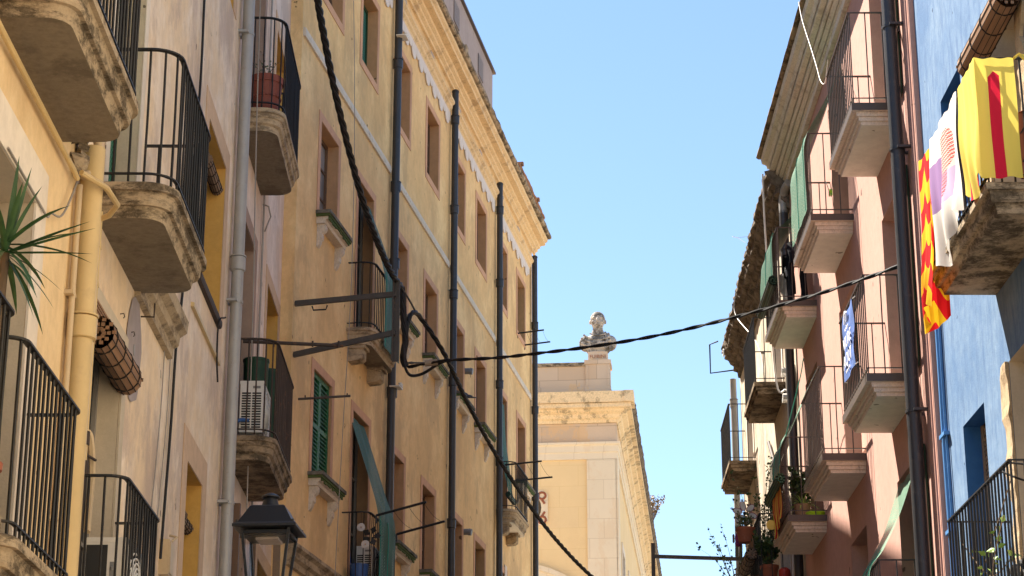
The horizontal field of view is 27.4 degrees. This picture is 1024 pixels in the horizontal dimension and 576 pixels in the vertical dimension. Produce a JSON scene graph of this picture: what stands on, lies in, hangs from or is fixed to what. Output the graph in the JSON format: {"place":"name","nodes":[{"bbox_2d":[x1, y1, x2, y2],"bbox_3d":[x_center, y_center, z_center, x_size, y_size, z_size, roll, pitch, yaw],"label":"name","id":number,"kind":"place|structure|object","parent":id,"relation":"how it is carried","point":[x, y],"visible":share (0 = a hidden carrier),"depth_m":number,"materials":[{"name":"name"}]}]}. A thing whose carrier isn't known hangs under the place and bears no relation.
{"place":"outdoors","nodes":[
{"label":"outdoors","id":0,"kind":"place"},
{"bbox_2d":[0,0,140,575],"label":"ochre house","id":1,"kind":"structure","parent":0,"point":[67,86],"depth_m":13.55,"materials":[{"name":"paint"}]},
{"bbox_2d":[0,88,48,540],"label":"door","id":2,"kind":"structure","parent":1,"relation":"in","point":[12,135],"depth_m":13.39,"materials":[{"name":"grey paint"}]},
{"bbox_2d":[7,147,79,217],"bbox_3d":[-3.073,-0.867,13.887,0.032,0.791,2.008,0,-18,0],"label":"lead","id":3,"kind":"object","parent":1,"relation":"attached to","point":[32,190],"visible":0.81,"depth_m":13.71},
{"bbox_2d":[0,159,94,472],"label":"yucca plant","id":4,"kind":"object","parent":1,"relation":"on","point":[8,236],"visible":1,"depth_m":11.46,"materials":[{"name":"green plant"}]},
{"bbox_2d":[532,359,661,575],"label":"stone public building","id":5,"kind":"structure","parent":0,"point":[595,511],"depth_m":61.69,"materials":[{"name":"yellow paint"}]},
{"bbox_2d":[579,312,616,359],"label":"bust statue","id":6,"kind":"object","parent":5,"relation":"on","point":[597,322],"visible":0.91,"depth_m":62.95,"materials":[{"name":"stone"}]},
{"bbox_2d":[621,542,625,575],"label":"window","id":7,"kind":"structure","parent":5,"relation":"in","point":[622,547],"depth_m":64.28,"materials":[{"name":"stone"}]},
{"bbox_2d":[650,494,664,518],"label":"wild shrub","id":8,"kind":"object","parent":5,"relation":"on","point":[654,507],"visible":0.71,"depth_m":78.69,"materials":[{"name":"grey plant"}]},
{"bbox_2d":[464,0,799,575],"label":"sky","id":9,"kind":"structure","parent":0,"point":[636,127],"materials":[{"name":"blue"}]},
{"bbox_2d":[779,567,790,575],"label":"red watering can","id":10,"kind":"object","parent":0,"point":[785,571],"visible":1,"depth_m":35.64,"materials":[{"name":"plastic"}]},
{"bbox_2d":[913,0,1023,575],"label":"blue house","id":11,"kind":"structure","parent":0,"point":[979,336],"depth_m":20.47,"materials":[{"name":"paint"}]},
{"bbox_2d":[918,149,950,333],"bbox_3d":[4.069,-0.478,20.485,0.260,1.812,0.675,-6,-19,18],"label":"flag","id":12,"kind":"object","parent":11,"relation":"attached to","point":[936,308],"visible":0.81,"depth_m":20.51,"materials":[{"name":"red fabric"}]},
{"bbox_2d":[929,91,963,266],"bbox_3d":[4.080,-0.978,19.698,0.125,1.382,1.180,-1,-18,2],"label":"flag","id":13,"kind":"object","parent":11,"relation":"attached to","point":[946,194],"visible":1,"depth_m":19.74,"materials":[{"name":"white fabric"}]},
{"bbox_2d":[956,0,1020,76],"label":"reed blind","id":14,"kind":"object","parent":11,"relation":"attached to","point":[992,23],"visible":0.74,"depth_m":19.95,"materials":[{"name":"wicker"}]},
{"bbox_2d":[980,426,996,575],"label":"window","id":15,"kind":"structure","parent":11,"relation":"in","point":[983,428],"depth_m":21.74,"materials":[{"name":"blue wood"}]},
{"bbox_2d":[957,53,1023,200],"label":"flag","id":16,"kind":"object","parent":11,"relation":"attached to","point":[988,134],"visible":1,"depth_m":18.55,"materials":[{"name":"yellow fabric"}]},
{"bbox_2d":[962,481,1020,575],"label":"vine","id":17,"kind":"object","parent":11,"relation":"attached to","point":[998,538],"visible":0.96,"depth_m":17.78,"materials":[{"name":"green plant"}]},
{"bbox_2d":[1018,110,1023,178],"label":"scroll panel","id":18,"kind":"object","parent":11,"relation":"attached to","point":[1021,126],"visible":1,"depth_m":18.55,"materials":[{"name":"fabric"}]},
{"bbox_2d":[1006,556,1023,575],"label":"bicycle tyre rack","id":19,"kind":"object","parent":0,"point":[1021,563],"visible":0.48,"depth_m":18.06,"materials":[{"name":"black metal"}]},
{"label":"ground","id":20,"kind":"structure","parent":0,"visible":0},
{"bbox_2d":[61,0,254,575],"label":"cream house","id":21,"kind":"structure","parent":20,"relation":"on","point":[167,230],"depth_m":18.77,"materials":[{"name":"paint"}]},
{"bbox_2d":[83,429,95,533],"bbox_3d":[-3.074,1.413,15.268,0.100,0.779,0.189,0,-18,0],"label":"hose","id":22,"kind":"object","parent":21,"relation":"attached to","point":[92,463],"visible":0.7,"depth_m":15.33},
{"bbox_2d":[79,287,128,575],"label":"door","id":23,"kind":"structure","parent":21,"relation":"in","point":[96,367],"depth_m":16.68,"materials":[{"name":"grey paint"}]},
{"bbox_2d":[84,537,141,575],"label":"air conditioner","id":24,"kind":"object","parent":21,"relation":"attached to","point":[92,556],"visible":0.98,"depth_m":15.15,"materials":[{"name":"white plastic"}]},
{"bbox_2d":[94,298,142,394],"bbox_3d":[-3.076,0.473,16.258,0.254,0.403,1.300,0,-18,0],"label":"reed blind","id":25,"kind":"object","parent":21,"relation":"attached to","point":[114,359],"visible":0.85,"depth_m":16.07,"materials":[{"name":"wicker"}]},
{"bbox_2d":[104,0,150,180],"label":"door","id":26,"kind":"structure","parent":21,"relation":"in","point":[108,145],"depth_m":17.72,"materials":[{"name":"beige paint"}]},
{"bbox_2d":[151,351,164,507],"bbox_3d":[-3.143,1.333,18.579,0.019,2.402,0.412,0,-18,0],"label":"wall wire","id":27,"kind":"object","parent":21,"relation":"attached to","point":[158,429],"depth_m":18.68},
{"bbox_2d":[152,359,170,570],"bbox_3d":[-3.146,1.443,18.911,0.019,2.402,0.412,0,-18,0],"label":"wall wire","id":28,"kind":"object","parent":21,"relation":"attached to","point":[164,438],"depth_m":19.03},
{"bbox_2d":[159,0,205,558],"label":"wall cable","id":29,"kind":"object","parent":21,"relation":"attached to","point":[175,357],"depth_m":19.39,"materials":[{"name":"black rubber"}]},
{"bbox_2d":[184,511,193,534],"bbox_3d":[-3.299,2.317,21.096,0.131,0.218,0.610,0,-18,0],"label":"reed blind","id":30,"kind":"object","parent":21,"relation":"attached to","point":[188,528],"visible":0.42,"depth_m":21.18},
{"bbox_2d":[177,423,207,575],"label":"window","id":31,"kind":"structure","parent":21,"relation":"in","point":[192,455],"depth_m":20.77,"materials":[{"name":"brown paint"}]},
{"bbox_2d":[207,153,222,195],"bbox_3d":[-3.264,-1.265,22.868,0.141,0.227,0.910,0,-18,0],"label":"reed blind","id":32,"kind":"object","parent":21,"relation":"attached to","point":[214,182],"visible":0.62,"depth_m":22.84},
{"bbox_2d":[205,85,229,325],"bbox_3d":[-3.354,-0.849,22.491,0.360,2.010,1.970,0,-18,0],"label":"window","id":33,"kind":"structure","parent":21,"relation":"in","point":[211,114],"depth_m":23.09,"materials":[{"name":"brown paint"}]},
{"bbox_2d":[216,317,225,381],"bbox_3d":[-3.133,0.641,22.483,0.058,0.742,0.160,-6,-19,19],"label":"dangling wire","id":34,"kind":"object","parent":21,"relation":"hanging from","point":[217,347],"visible":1,"depth_m":22.43,"materials":[{"name":"black rubber"}]},
{"bbox_2d":[232,493,305,575],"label":"street lantern","id":35,"kind":"object","parent":21,"relation":"attached to","point":[270,520],"visible":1,"depth_m":17.70,"materials":[{"name":"black metal"}]},
{"bbox_2d":[217,0,300,575],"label":"pink plaster house","id":36,"kind":"structure","parent":20,"relation":"on","point":[266,460],"depth_m":25.81,"materials":[{"name":"grey paint"}]},
{"bbox_2d":[246,206,257,355],"bbox_3d":[-3.410,0.570,25.206,0.422,3.030,1.800,0,-18,0],"label":"door","id":37,"kind":"structure","parent":36,"relation":"in","point":[249,224],"depth_m":26.07,"materials":[{"name":"pink paint"}]},
{"bbox_2d":[246,0,260,509],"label":"drainpipe","id":38,"kind":"object","parent":36,"relation":"hanging from","point":[254,223],"visible":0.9,"depth_m":24.45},
{"bbox_2d":[239,381,270,436],"bbox_3d":[-2.959,1.495,24.333,0.304,0.644,0.812,0,-18,0],"label":"air conditioner","id":39,"kind":"object","parent":36,"relation":"attached to","point":[259,403],"visible":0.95,"depth_m":23.98,"materials":[{"name":"white plastic"}]},
{"bbox_2d":[231,503,280,575],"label":"door leaf","id":40,"kind":"structure","parent":36,"relation":"in","point":[237,507],"depth_m":23.57,"materials":[{"name":"brown wood"}]},
{"bbox_2d":[243,356,275,437],"bbox_3d":[-2.964,1.455,24.902,0.316,1.140,0.712,-6,-19,18],"label":"green tub","id":41,"kind":"object","parent":36,"relation":"on","point":[261,370],"visible":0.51,"depth_m":24.78,"materials":[{"name":"paint"}]},
{"bbox_2d":[255,544,270,575],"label":"window","id":42,"kind":"structure","parent":36,"relation":"in","point":[261,557],"depth_m":27.15,"materials":[{"name":"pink paint"}]},
{"bbox_2d":[262,0,267,72],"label":"door","id":43,"kind":"structure","parent":36,"relation":"in","point":[266,1],"depth_m":27.36,"materials":[{"name":"pink paint"}]},
{"bbox_2d":[251,51,283,109],"bbox_3d":[-2.958,-2.442,25.285,0.422,0.786,0.428,0,-18,0],"label":"potted plant","id":44,"kind":"object","parent":36,"relation":"on","point":[267,84],"visible":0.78,"depth_m":25.10,"materials":[{"name":"red plant"}]},
{"bbox_2d":[263,264,280,356],"bbox_3d":[-3.405,0.929,28.169,0.362,2.020,1.850,0,-18,0],"label":"window","id":45,"kind":"structure","parent":36,"relation":"in","point":[269,282],"depth_m":27.93,"materials":[{"name":"paint"}]},
{"bbox_2d":[274,9,285,73],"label":"window","id":46,"kind":"structure","parent":36,"relation":"in","point":[278,27],"depth_m":28.83,"materials":[{"name":"paint"}]},
{"bbox_2d":[243,340,342,346],"bbox_3d":[-2.527,0.641,24.278,1.155,0.074,0.086,1,-18,-4],"label":"clothes rod","id":47,"kind":"object","parent":36,"relation":"attached to","point":[312,344],"visible":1,"depth_m":24.28,"materials":[{"name":"metal"}]},
{"bbox_2d":[271,0,551,575],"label":"yellow building","id":48,"kind":"structure","parent":20,"relation":"on","point":[453,200],"depth_m":37.44,"materials":[{"name":"paint"}]},
{"bbox_2d":[308,357,334,477],"bbox_3d":[-2.815,1.997,30.612,0.097,1.695,1.310,-3,-19,9],"label":"window","id":49,"kind":"structure","parent":48,"relation":"in","point":[319,408],"depth_m":30.72,"materials":[{"name":"green paint"}]},
{"bbox_2d":[298,393,350,399],"bbox_3d":[-2.608,1.511,29.178,0.742,0.068,0.054,-2,-19,7],"label":"clothes rod","id":50,"kind":"object","parent":48,"relation":"attached to","point":[324,397],"visible":1,"depth_m":29.18,"materials":[{"name":"metal"}]},
{"bbox_2d":[316,109,341,218],"bbox_3d":[-2.881,-1.700,31.853,0.242,1.615,1.310,-3,-19,9],"label":"window","id":51,"kind":"structure","parent":48,"relation":"in","point":[322,148],"depth_m":32.23,"materials":[{"name":"brown wood"}]},
{"bbox_2d":[323,0,344,35],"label":"window","id":52,"kind":"structure","parent":48,"relation":"in","point":[328,3],"depth_m":32.99,"materials":[{"name":"pink paint"}]},
{"bbox_2d":[335,0,354,572],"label":"pale cord","id":53,"kind":"object","parent":48,"relation":"hanging from","point":[351,285],"visible":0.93,"depth_m":30.80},
{"bbox_2d":[293,280,399,361],"bbox_3d":[-2.312,0.488,29.299,1.504,1.170,0.080,-3,-19,9],"label":"cable bracket","id":54,"kind":"object","parent":48,"relation":"attached to","point":[394,294],"visible":1,"depth_m":29.25,"materials":[{"name":"metal"}]},
{"bbox_2d":[314,0,403,288],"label":"twisted cable","id":55,"kind":"object","parent":54,"relation":"attached to","point":[345,135],"visible":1,"depth_m":26.95,"materials":[{"name":"black rubber"}]},
{"bbox_2d":[401,310,593,575],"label":"twisted cable","id":56,"kind":"object","parent":54,"relation":"hanging from","point":[422,320],"visible":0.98,"depth_m":33.09,"materials":[{"name":"black rubber"}]},
{"bbox_2d":[349,563,368,575],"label":"bucket","id":57,"kind":"object","parent":48,"relation":"on","point":[359,569],"visible":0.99,"depth_m":31.37,"materials":[{"name":"blue plastic"}]},
{"bbox_2d":[347,399,370,575],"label":"door","id":58,"kind":"structure","parent":48,"relation":"in","point":[354,407],"depth_m":32.99,"materials":[{"name":"grey paint"}]},
{"bbox_2d":[353,168,375,327],"bbox_3d":[-2.480,-0.391,33.857,0.242,2.795,1.310,-3,-19,9],"label":"door","id":59,"kind":"structure","parent":48,"relation":"in","point":[359,212],"depth_m":34.24,"materials":[{"name":"pink paint"}]},
{"bbox_2d":[356,546,384,575],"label":"air conditioner","id":60,"kind":"object","parent":48,"relation":"on","point":[359,553],"visible":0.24,"depth_m":32.01,"materials":[{"name":"white plastic"}]},
{"bbox_2d":[360,0,380,94],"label":"window","id":61,"kind":"structure","parent":48,"relation":"in","point":[364,13],"depth_m":35.51,"materials":[{"name":"pink paint"}]},
{"bbox_2d":[364,526,380,571],"bbox_3d":[-2.092,3.908,31.441,0.271,0.693,0.028,-3,-19,9],"label":"pinwheel","id":62,"kind":"object","parent":48,"relation":"attached to","point":[376,535],"visible":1,"depth_m":31.49,"materials":[{"name":"grey plastic"}]},
{"bbox_2d":[352,418,395,575],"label":"shade awning","id":63,"kind":"object","parent":48,"relation":"attached to","point":[374,477],"visible":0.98,"depth_m":32.45,"materials":[{"name":"fabric"}]},
{"bbox_2d":[368,206,399,363],"bbox_3d":[-2.152,-0.183,33.745,0.542,2.664,1.050,-3,-19,9],"label":"shade awning","id":64,"kind":"object","parent":48,"relation":"attached to","point":[388,316],"visible":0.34,"depth_m":33.27,"materials":[{"name":"green fabric"}]},
{"bbox_2d":[394,447,405,543],"bbox_3d":[-2.047,3.525,35.203,0.242,1.695,1.310,-3,-19,9],"label":"window","id":65,"kind":"structure","parent":48,"relation":"in","point":[403,459],"depth_m":35.72,"materials":[{"name":"pink paint"}]},
{"bbox_2d":[400,286,408,366],"bbox_3d":[-1.529,0.544,29.644,0.169,1.196,0.102,0,-18,0],"label":"cable bundle","id":66,"kind":"object","parent":48,"relation":"hanging from","point":[404,327],"visible":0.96,"depth_m":29.62,"materials":[{"name":"black rubber"}]},
{"bbox_2d":[399,231,409,314],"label":"window","id":67,"kind":"structure","parent":48,"relation":"in","point":[406,245],"depth_m":36.96,"materials":[{"name":"pink paint"}]},
{"bbox_2d":[401,49,411,150],"bbox_3d":[-2.047,-3.433,37.518,0.242,1.630,1.310,-3,-19,9],"label":"window","id":68,"kind":"structure","parent":48,"relation":"in","point":[408,142],"depth_m":37.90,"materials":[{"name":"pink paint"}]},
{"bbox_2d":[375,501,444,541],"bbox_3d":[-1.558,3.596,32.353,0.788,0.320,1.435,-3,-19,9],"label":"drying rack","id":69,"kind":"object","parent":48,"relation":"attached to","point":[406,507],"visible":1,"depth_m":31.99,"materials":[{"name":"black metal"}]},
{"bbox_2d":[419,475,435,570],"bbox_3d":[-1.613,4.318,37.588,0.242,1.695,1.310,-3,-19,9],"label":"window","id":70,"kind":"structure","parent":48,"relation":"in","point":[424,482],"depth_m":37.95,"materials":[{"name":"pink paint"}]},
{"bbox_2d":[423,269,438,355],"bbox_3d":[-1.613,0.617,38.819,0.242,1.615,1.310,-3,-19,9],"label":"window","id":71,"kind":"structure","parent":48,"relation":"in","point":[426,277],"depth_m":39.18,"materials":[{"name":"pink paint"}]},
{"bbox_2d":[425,95,440,200],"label":"window","id":72,"kind":"structure","parent":48,"relation":"in","point":[427,142],"depth_m":40.18,"materials":[{"name":"pink paint"}]},
{"bbox_2d":[455,512,463,575],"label":"window","id":73,"kind":"structure","parent":48,"relation":"in","point":[458,518],"depth_m":40.57,"materials":[{"name":"pink paint"}]},
{"bbox_2d":[457,319,464,390],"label":"window","id":74,"kind":"structure","parent":48,"relation":"in","point":[459,325],"depth_m":41.77,"materials":[{"name":"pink paint"}]},
{"bbox_2d":[458,156,465,245],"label":"window","id":75,"kind":"structure","parent":48,"relation":"in","point":[463,237],"depth_m":42.75,"materials":[{"name":"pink paint"}]},
{"bbox_2d":[473,532,485,575],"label":"window","id":76,"kind":"structure","parent":48,"relation":"in","point":[476,537],"depth_m":42.63,"materials":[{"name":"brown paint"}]},
{"bbox_2d":[474,347,486,423],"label":"window","id":77,"kind":"structure","parent":48,"relation":"in","point":[477,353],"depth_m":43.93,"materials":[{"name":"pink paint"}]},
{"bbox_2d":[475,190,486,281],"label":"window","id":78,"kind":"structure","parent":48,"relation":"in","point":[477,195],"depth_m":44.54,"materials":[{"name":"pink paint"}]},
{"bbox_2d":[503,242,507,318],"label":"window","id":79,"kind":"structure","parent":48,"relation":"in","point":[505,311],"depth_m":47.43,"materials":[{"name":"pink paint"}]},
{"bbox_2d":[503,390,507,508],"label":"door","id":80,"kind":"structure","parent":48,"relation":"in","point":[504,394],"depth_m":46.38,"materials":[{"name":"pink paint"}]},
{"bbox_2d":[503,405,516,505],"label":"door blind","id":81,"kind":"object","parent":48,"relation":"hanging from","point":[510,497],"depth_m":45.40,"materials":[{"name":"green paint"}]},
{"bbox_2d":[516,267,525,349],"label":"window","id":82,"kind":"structure","parent":48,"relation":"in","point":[517,271],"depth_m":49.28,"materials":[{"name":"brown paint"}]},
{"bbox_2d":[516,410,525,477],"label":"window","id":83,"kind":"structure","parent":48,"relation":"in","point":[518,416],"depth_m":47.86,"materials":[{"name":"paint"}]},
{"bbox_2d":[505,460,552,486],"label":"drying rack","id":84,"kind":"object","parent":48,"relation":"attached to","point":[536,478],"visible":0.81,"depth_m":45.07,"materials":[{"name":"black metal"}]},
{"bbox_2d":[517,329,549,349],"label":"drying rack","id":85,"kind":"object","parent":48,"relation":"attached to","point":[547,341],"visible":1,"depth_m":48.69,"materials":[{"name":"black metal"}]},
{"bbox_2d":[709,170,806,575],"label":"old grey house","id":86,"kind":"structure","parent":20,"relation":"on","point":[764,416],"depth_m":39.78,"materials":[{"name":"beige paint"}]},
{"bbox_2d":[651,543,742,575],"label":"cable bracket","id":87,"kind":"object","parent":86,"relation":"attached to","point":[653,555],"visible":0.74,"depth_m":44.16,"materials":[{"name":"metal"}]},
{"bbox_2d":[696,524,761,575],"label":"bare shrub","id":88,"kind":"object","parent":86,"relation":"on","point":[724,559],"visible":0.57,"depth_m":40.48,"materials":[{"name":"brown plant"}]},
{"bbox_2d":[734,512,754,543],"bbox_3d":[4.075,4.177,36.640,0.356,0.544,0.389,-13,-22,34],"label":"hanging pot","id":89,"kind":"object","parent":86,"relation":"hanging from","point":[744,531],"visible":1,"depth_m":36.49,"materials":[{"name":"ceramic"}]},
{"bbox_2d":[732,525,742,557],"bbox_3d":[3.950,4.429,36.724,0.201,0.558,0.177,0,-18,1],"label":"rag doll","id":90,"kind":"object","parent":89,"relation":"hanging from","point":[736,541],"visible":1,"depth_m":36.68,"materials":[{"name":"fabric"}]},
{"bbox_2d":[738,537,757,575],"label":"reed blind","id":91,"kind":"object","parent":86,"relation":"attached to","point":[749,559],"visible":1,"depth_m":36.34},
{"bbox_2d":[730,454,784,564],"bbox_3d":[4.438,4.144,37.086,0.894,2.488,0.962,16,-24,-39],"label":"tree in pot","id":92,"kind":"object","parent":86,"relation":"on","point":[766,529],"visible":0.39,"depth_m":37.12,"materials":[{"name":"plant"}]},
{"bbox_2d":[733,501,756,546],"bbox_3d":[4.116,4.162,37.096,0.434,0.821,0.070,0,-18,1],"label":"pinwheel flower","id":93,"kind":"object","parent":92,"relation":"attached to","point":[750,507],"visible":0.75,"depth_m":37.17,"materials":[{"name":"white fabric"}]},
{"bbox_2d":[751,529,781,575],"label":"potted bush","id":94,"kind":"object","parent":86,"relation":"on","point":[767,545],"visible":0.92,"depth_m":35.84,"materials":[{"name":"green plant"}]},
{"bbox_2d":[762,174,793,575],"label":"drainpipe","id":95,"kind":"object","parent":86,"relation":"attached to","point":[782,391],"visible":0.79,"depth_m":35.23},
{"bbox_2d":[756,0,985,575],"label":"salmon house","id":96,"kind":"structure","parent":20,"relation":"on","point":[870,433],"depth_m":27.39,"materials":[{"name":"paint"}]},
{"bbox_2d":[407,265,896,368],"bbox_3d":[1.532,0.463,26.786,8.183,0.524,0.152,-16,-24,40],"label":"service cable","id":97,"kind":"object","parent":96,"relation":"attached to","point":[853,282],"visible":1,"depth_m":26.35,"materials":[{"name":"black rubber"}]},
{"bbox_2d":[402,347,442,376],"bbox_3d":[-1.173,0.997,29.249,0.770,0.429,0.193,-11,-22,31],"label":"slack cable","id":98,"kind":"object","parent":97,"relation":"attached to","point":[418,374],"visible":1,"depth_m":29.31,"materials":[{"name":"black rubber"}]},
{"bbox_2d":[407,359,437,366],"bbox_3d":[-1.240,1.038,29.163,0.431,0.105,0.083,0,-18,0],"label":"cable clamp","id":99,"kind":"object","parent":97,"relation":"attached to","point":[427,362],"visible":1,"depth_m":29.14,"materials":[{"name":"grey metal"}]},
{"bbox_2d":[772,466,781,538],"bbox_3d":[4.063,3.288,32.186,0.066,0.932,1.050,0,-18,1],"label":"flag","id":100,"kind":"object","parent":96,"relation":"attached to","point":[777,508],"visible":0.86,"depth_m":32.13,"materials":[{"name":"orange fabric"}]},
{"bbox_2d":[756,205,798,319],"bbox_3d":[4.331,-0.547,33.750,0.698,1.664,1.748,0,-18,0],"label":"shade awning","id":101,"kind":"object","parent":96,"relation":"attached to","point":[768,288],"visible":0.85,"depth_m":33.47,"materials":[{"name":"green paint"}]},
{"bbox_2d":[780,267,786,299],"bbox_3d":[4.374,0.028,33.427,0.160,0.750,0.836,0,-18,0],"label":"white shirt","id":102,"kind":"object","parent":96,"relation":"hanging from","point":[783,287],"visible":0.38,"depth_m":33.60,"materials":[{"name":"fabric"}]},
{"bbox_2d":[763,372,814,506],"bbox_3d":[4.326,2.355,32.732,0.708,1.814,1.648,0,-18,0],"label":"shade awning","id":103,"kind":"object","parent":96,"relation":"attached to","point":[775,487],"visible":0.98,"depth_m":32.39,"materials":[{"name":"fabric"}]},
{"bbox_2d":[782,242,795,299],"bbox_3d":[4.350,-0.241,32.858,0.160,0.840,0.889,0,-18,0],"label":"black shirt","id":104,"kind":"object","parent":96,"relation":"hanging from","point":[788,258],"visible":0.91,"depth_m":32.68,"materials":[{"name":"fabric"}]},
{"bbox_2d":[787,463,810,503],"bbox_3d":[4.482,3.177,32.367,0.514,1.045,0.516,11,-22,-31],"label":"potted shrub","id":105,"kind":"object","parent":96,"relation":"on","point":[795,484],"visible":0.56,"depth_m":32.38,"materials":[{"name":"green plant"}]},
{"bbox_2d":[782,493,817,514],"bbox_3d":[4.382,3.258,31.796,0.668,0.530,0.591,0,-18,0],"label":"spider plant","id":106,"kind":"object","parent":96,"relation":"on","point":[806,506],"visible":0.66,"depth_m":31.70,"materials":[{"name":"green plant"}]},
{"bbox_2d":[800,268,807,295],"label":"black trousers","id":107,"kind":"object","parent":96,"relation":"hanging from","point":[802,282],"visible":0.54,"depth_m":32.53,"materials":[{"name":"fabric"}]},
{"bbox_2d":[798,2,827,84],"bbox_3d":[4.125,-3.474,28.772,0.030,2.250,2.608,0,-18,1],"label":"white cable","id":108,"kind":"object","parent":96,"relation":"attached to","point":[811,49],"visible":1,"depth_m":28.84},
{"bbox_2d":[790,66,840,244],"bbox_3d":[4.353,-1.866,30.078,0.607,2.179,1.600,0,-18,0],"label":"shade awning","id":109,"kind":"object","parent":96,"relation":"attached to","point":[800,208],"visible":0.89,"depth_m":29.89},
{"bbox_2d":[842,296,858,382],"bbox_3d":[4.041,0.630,25.235,0.071,0.823,0.946,0,-18,0],"label":"banner","id":110,"kind":"object","parent":96,"relation":"attached to","point":[850,363],"visible":1,"depth_m":25.19,"materials":[{"name":"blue fabric"}]},
{"bbox_2d":[863,473,909,575],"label":"shade awning","id":111,"kind":"object","parent":96,"relation":"attached to","point":[901,487],"visible":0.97,"depth_m":24.50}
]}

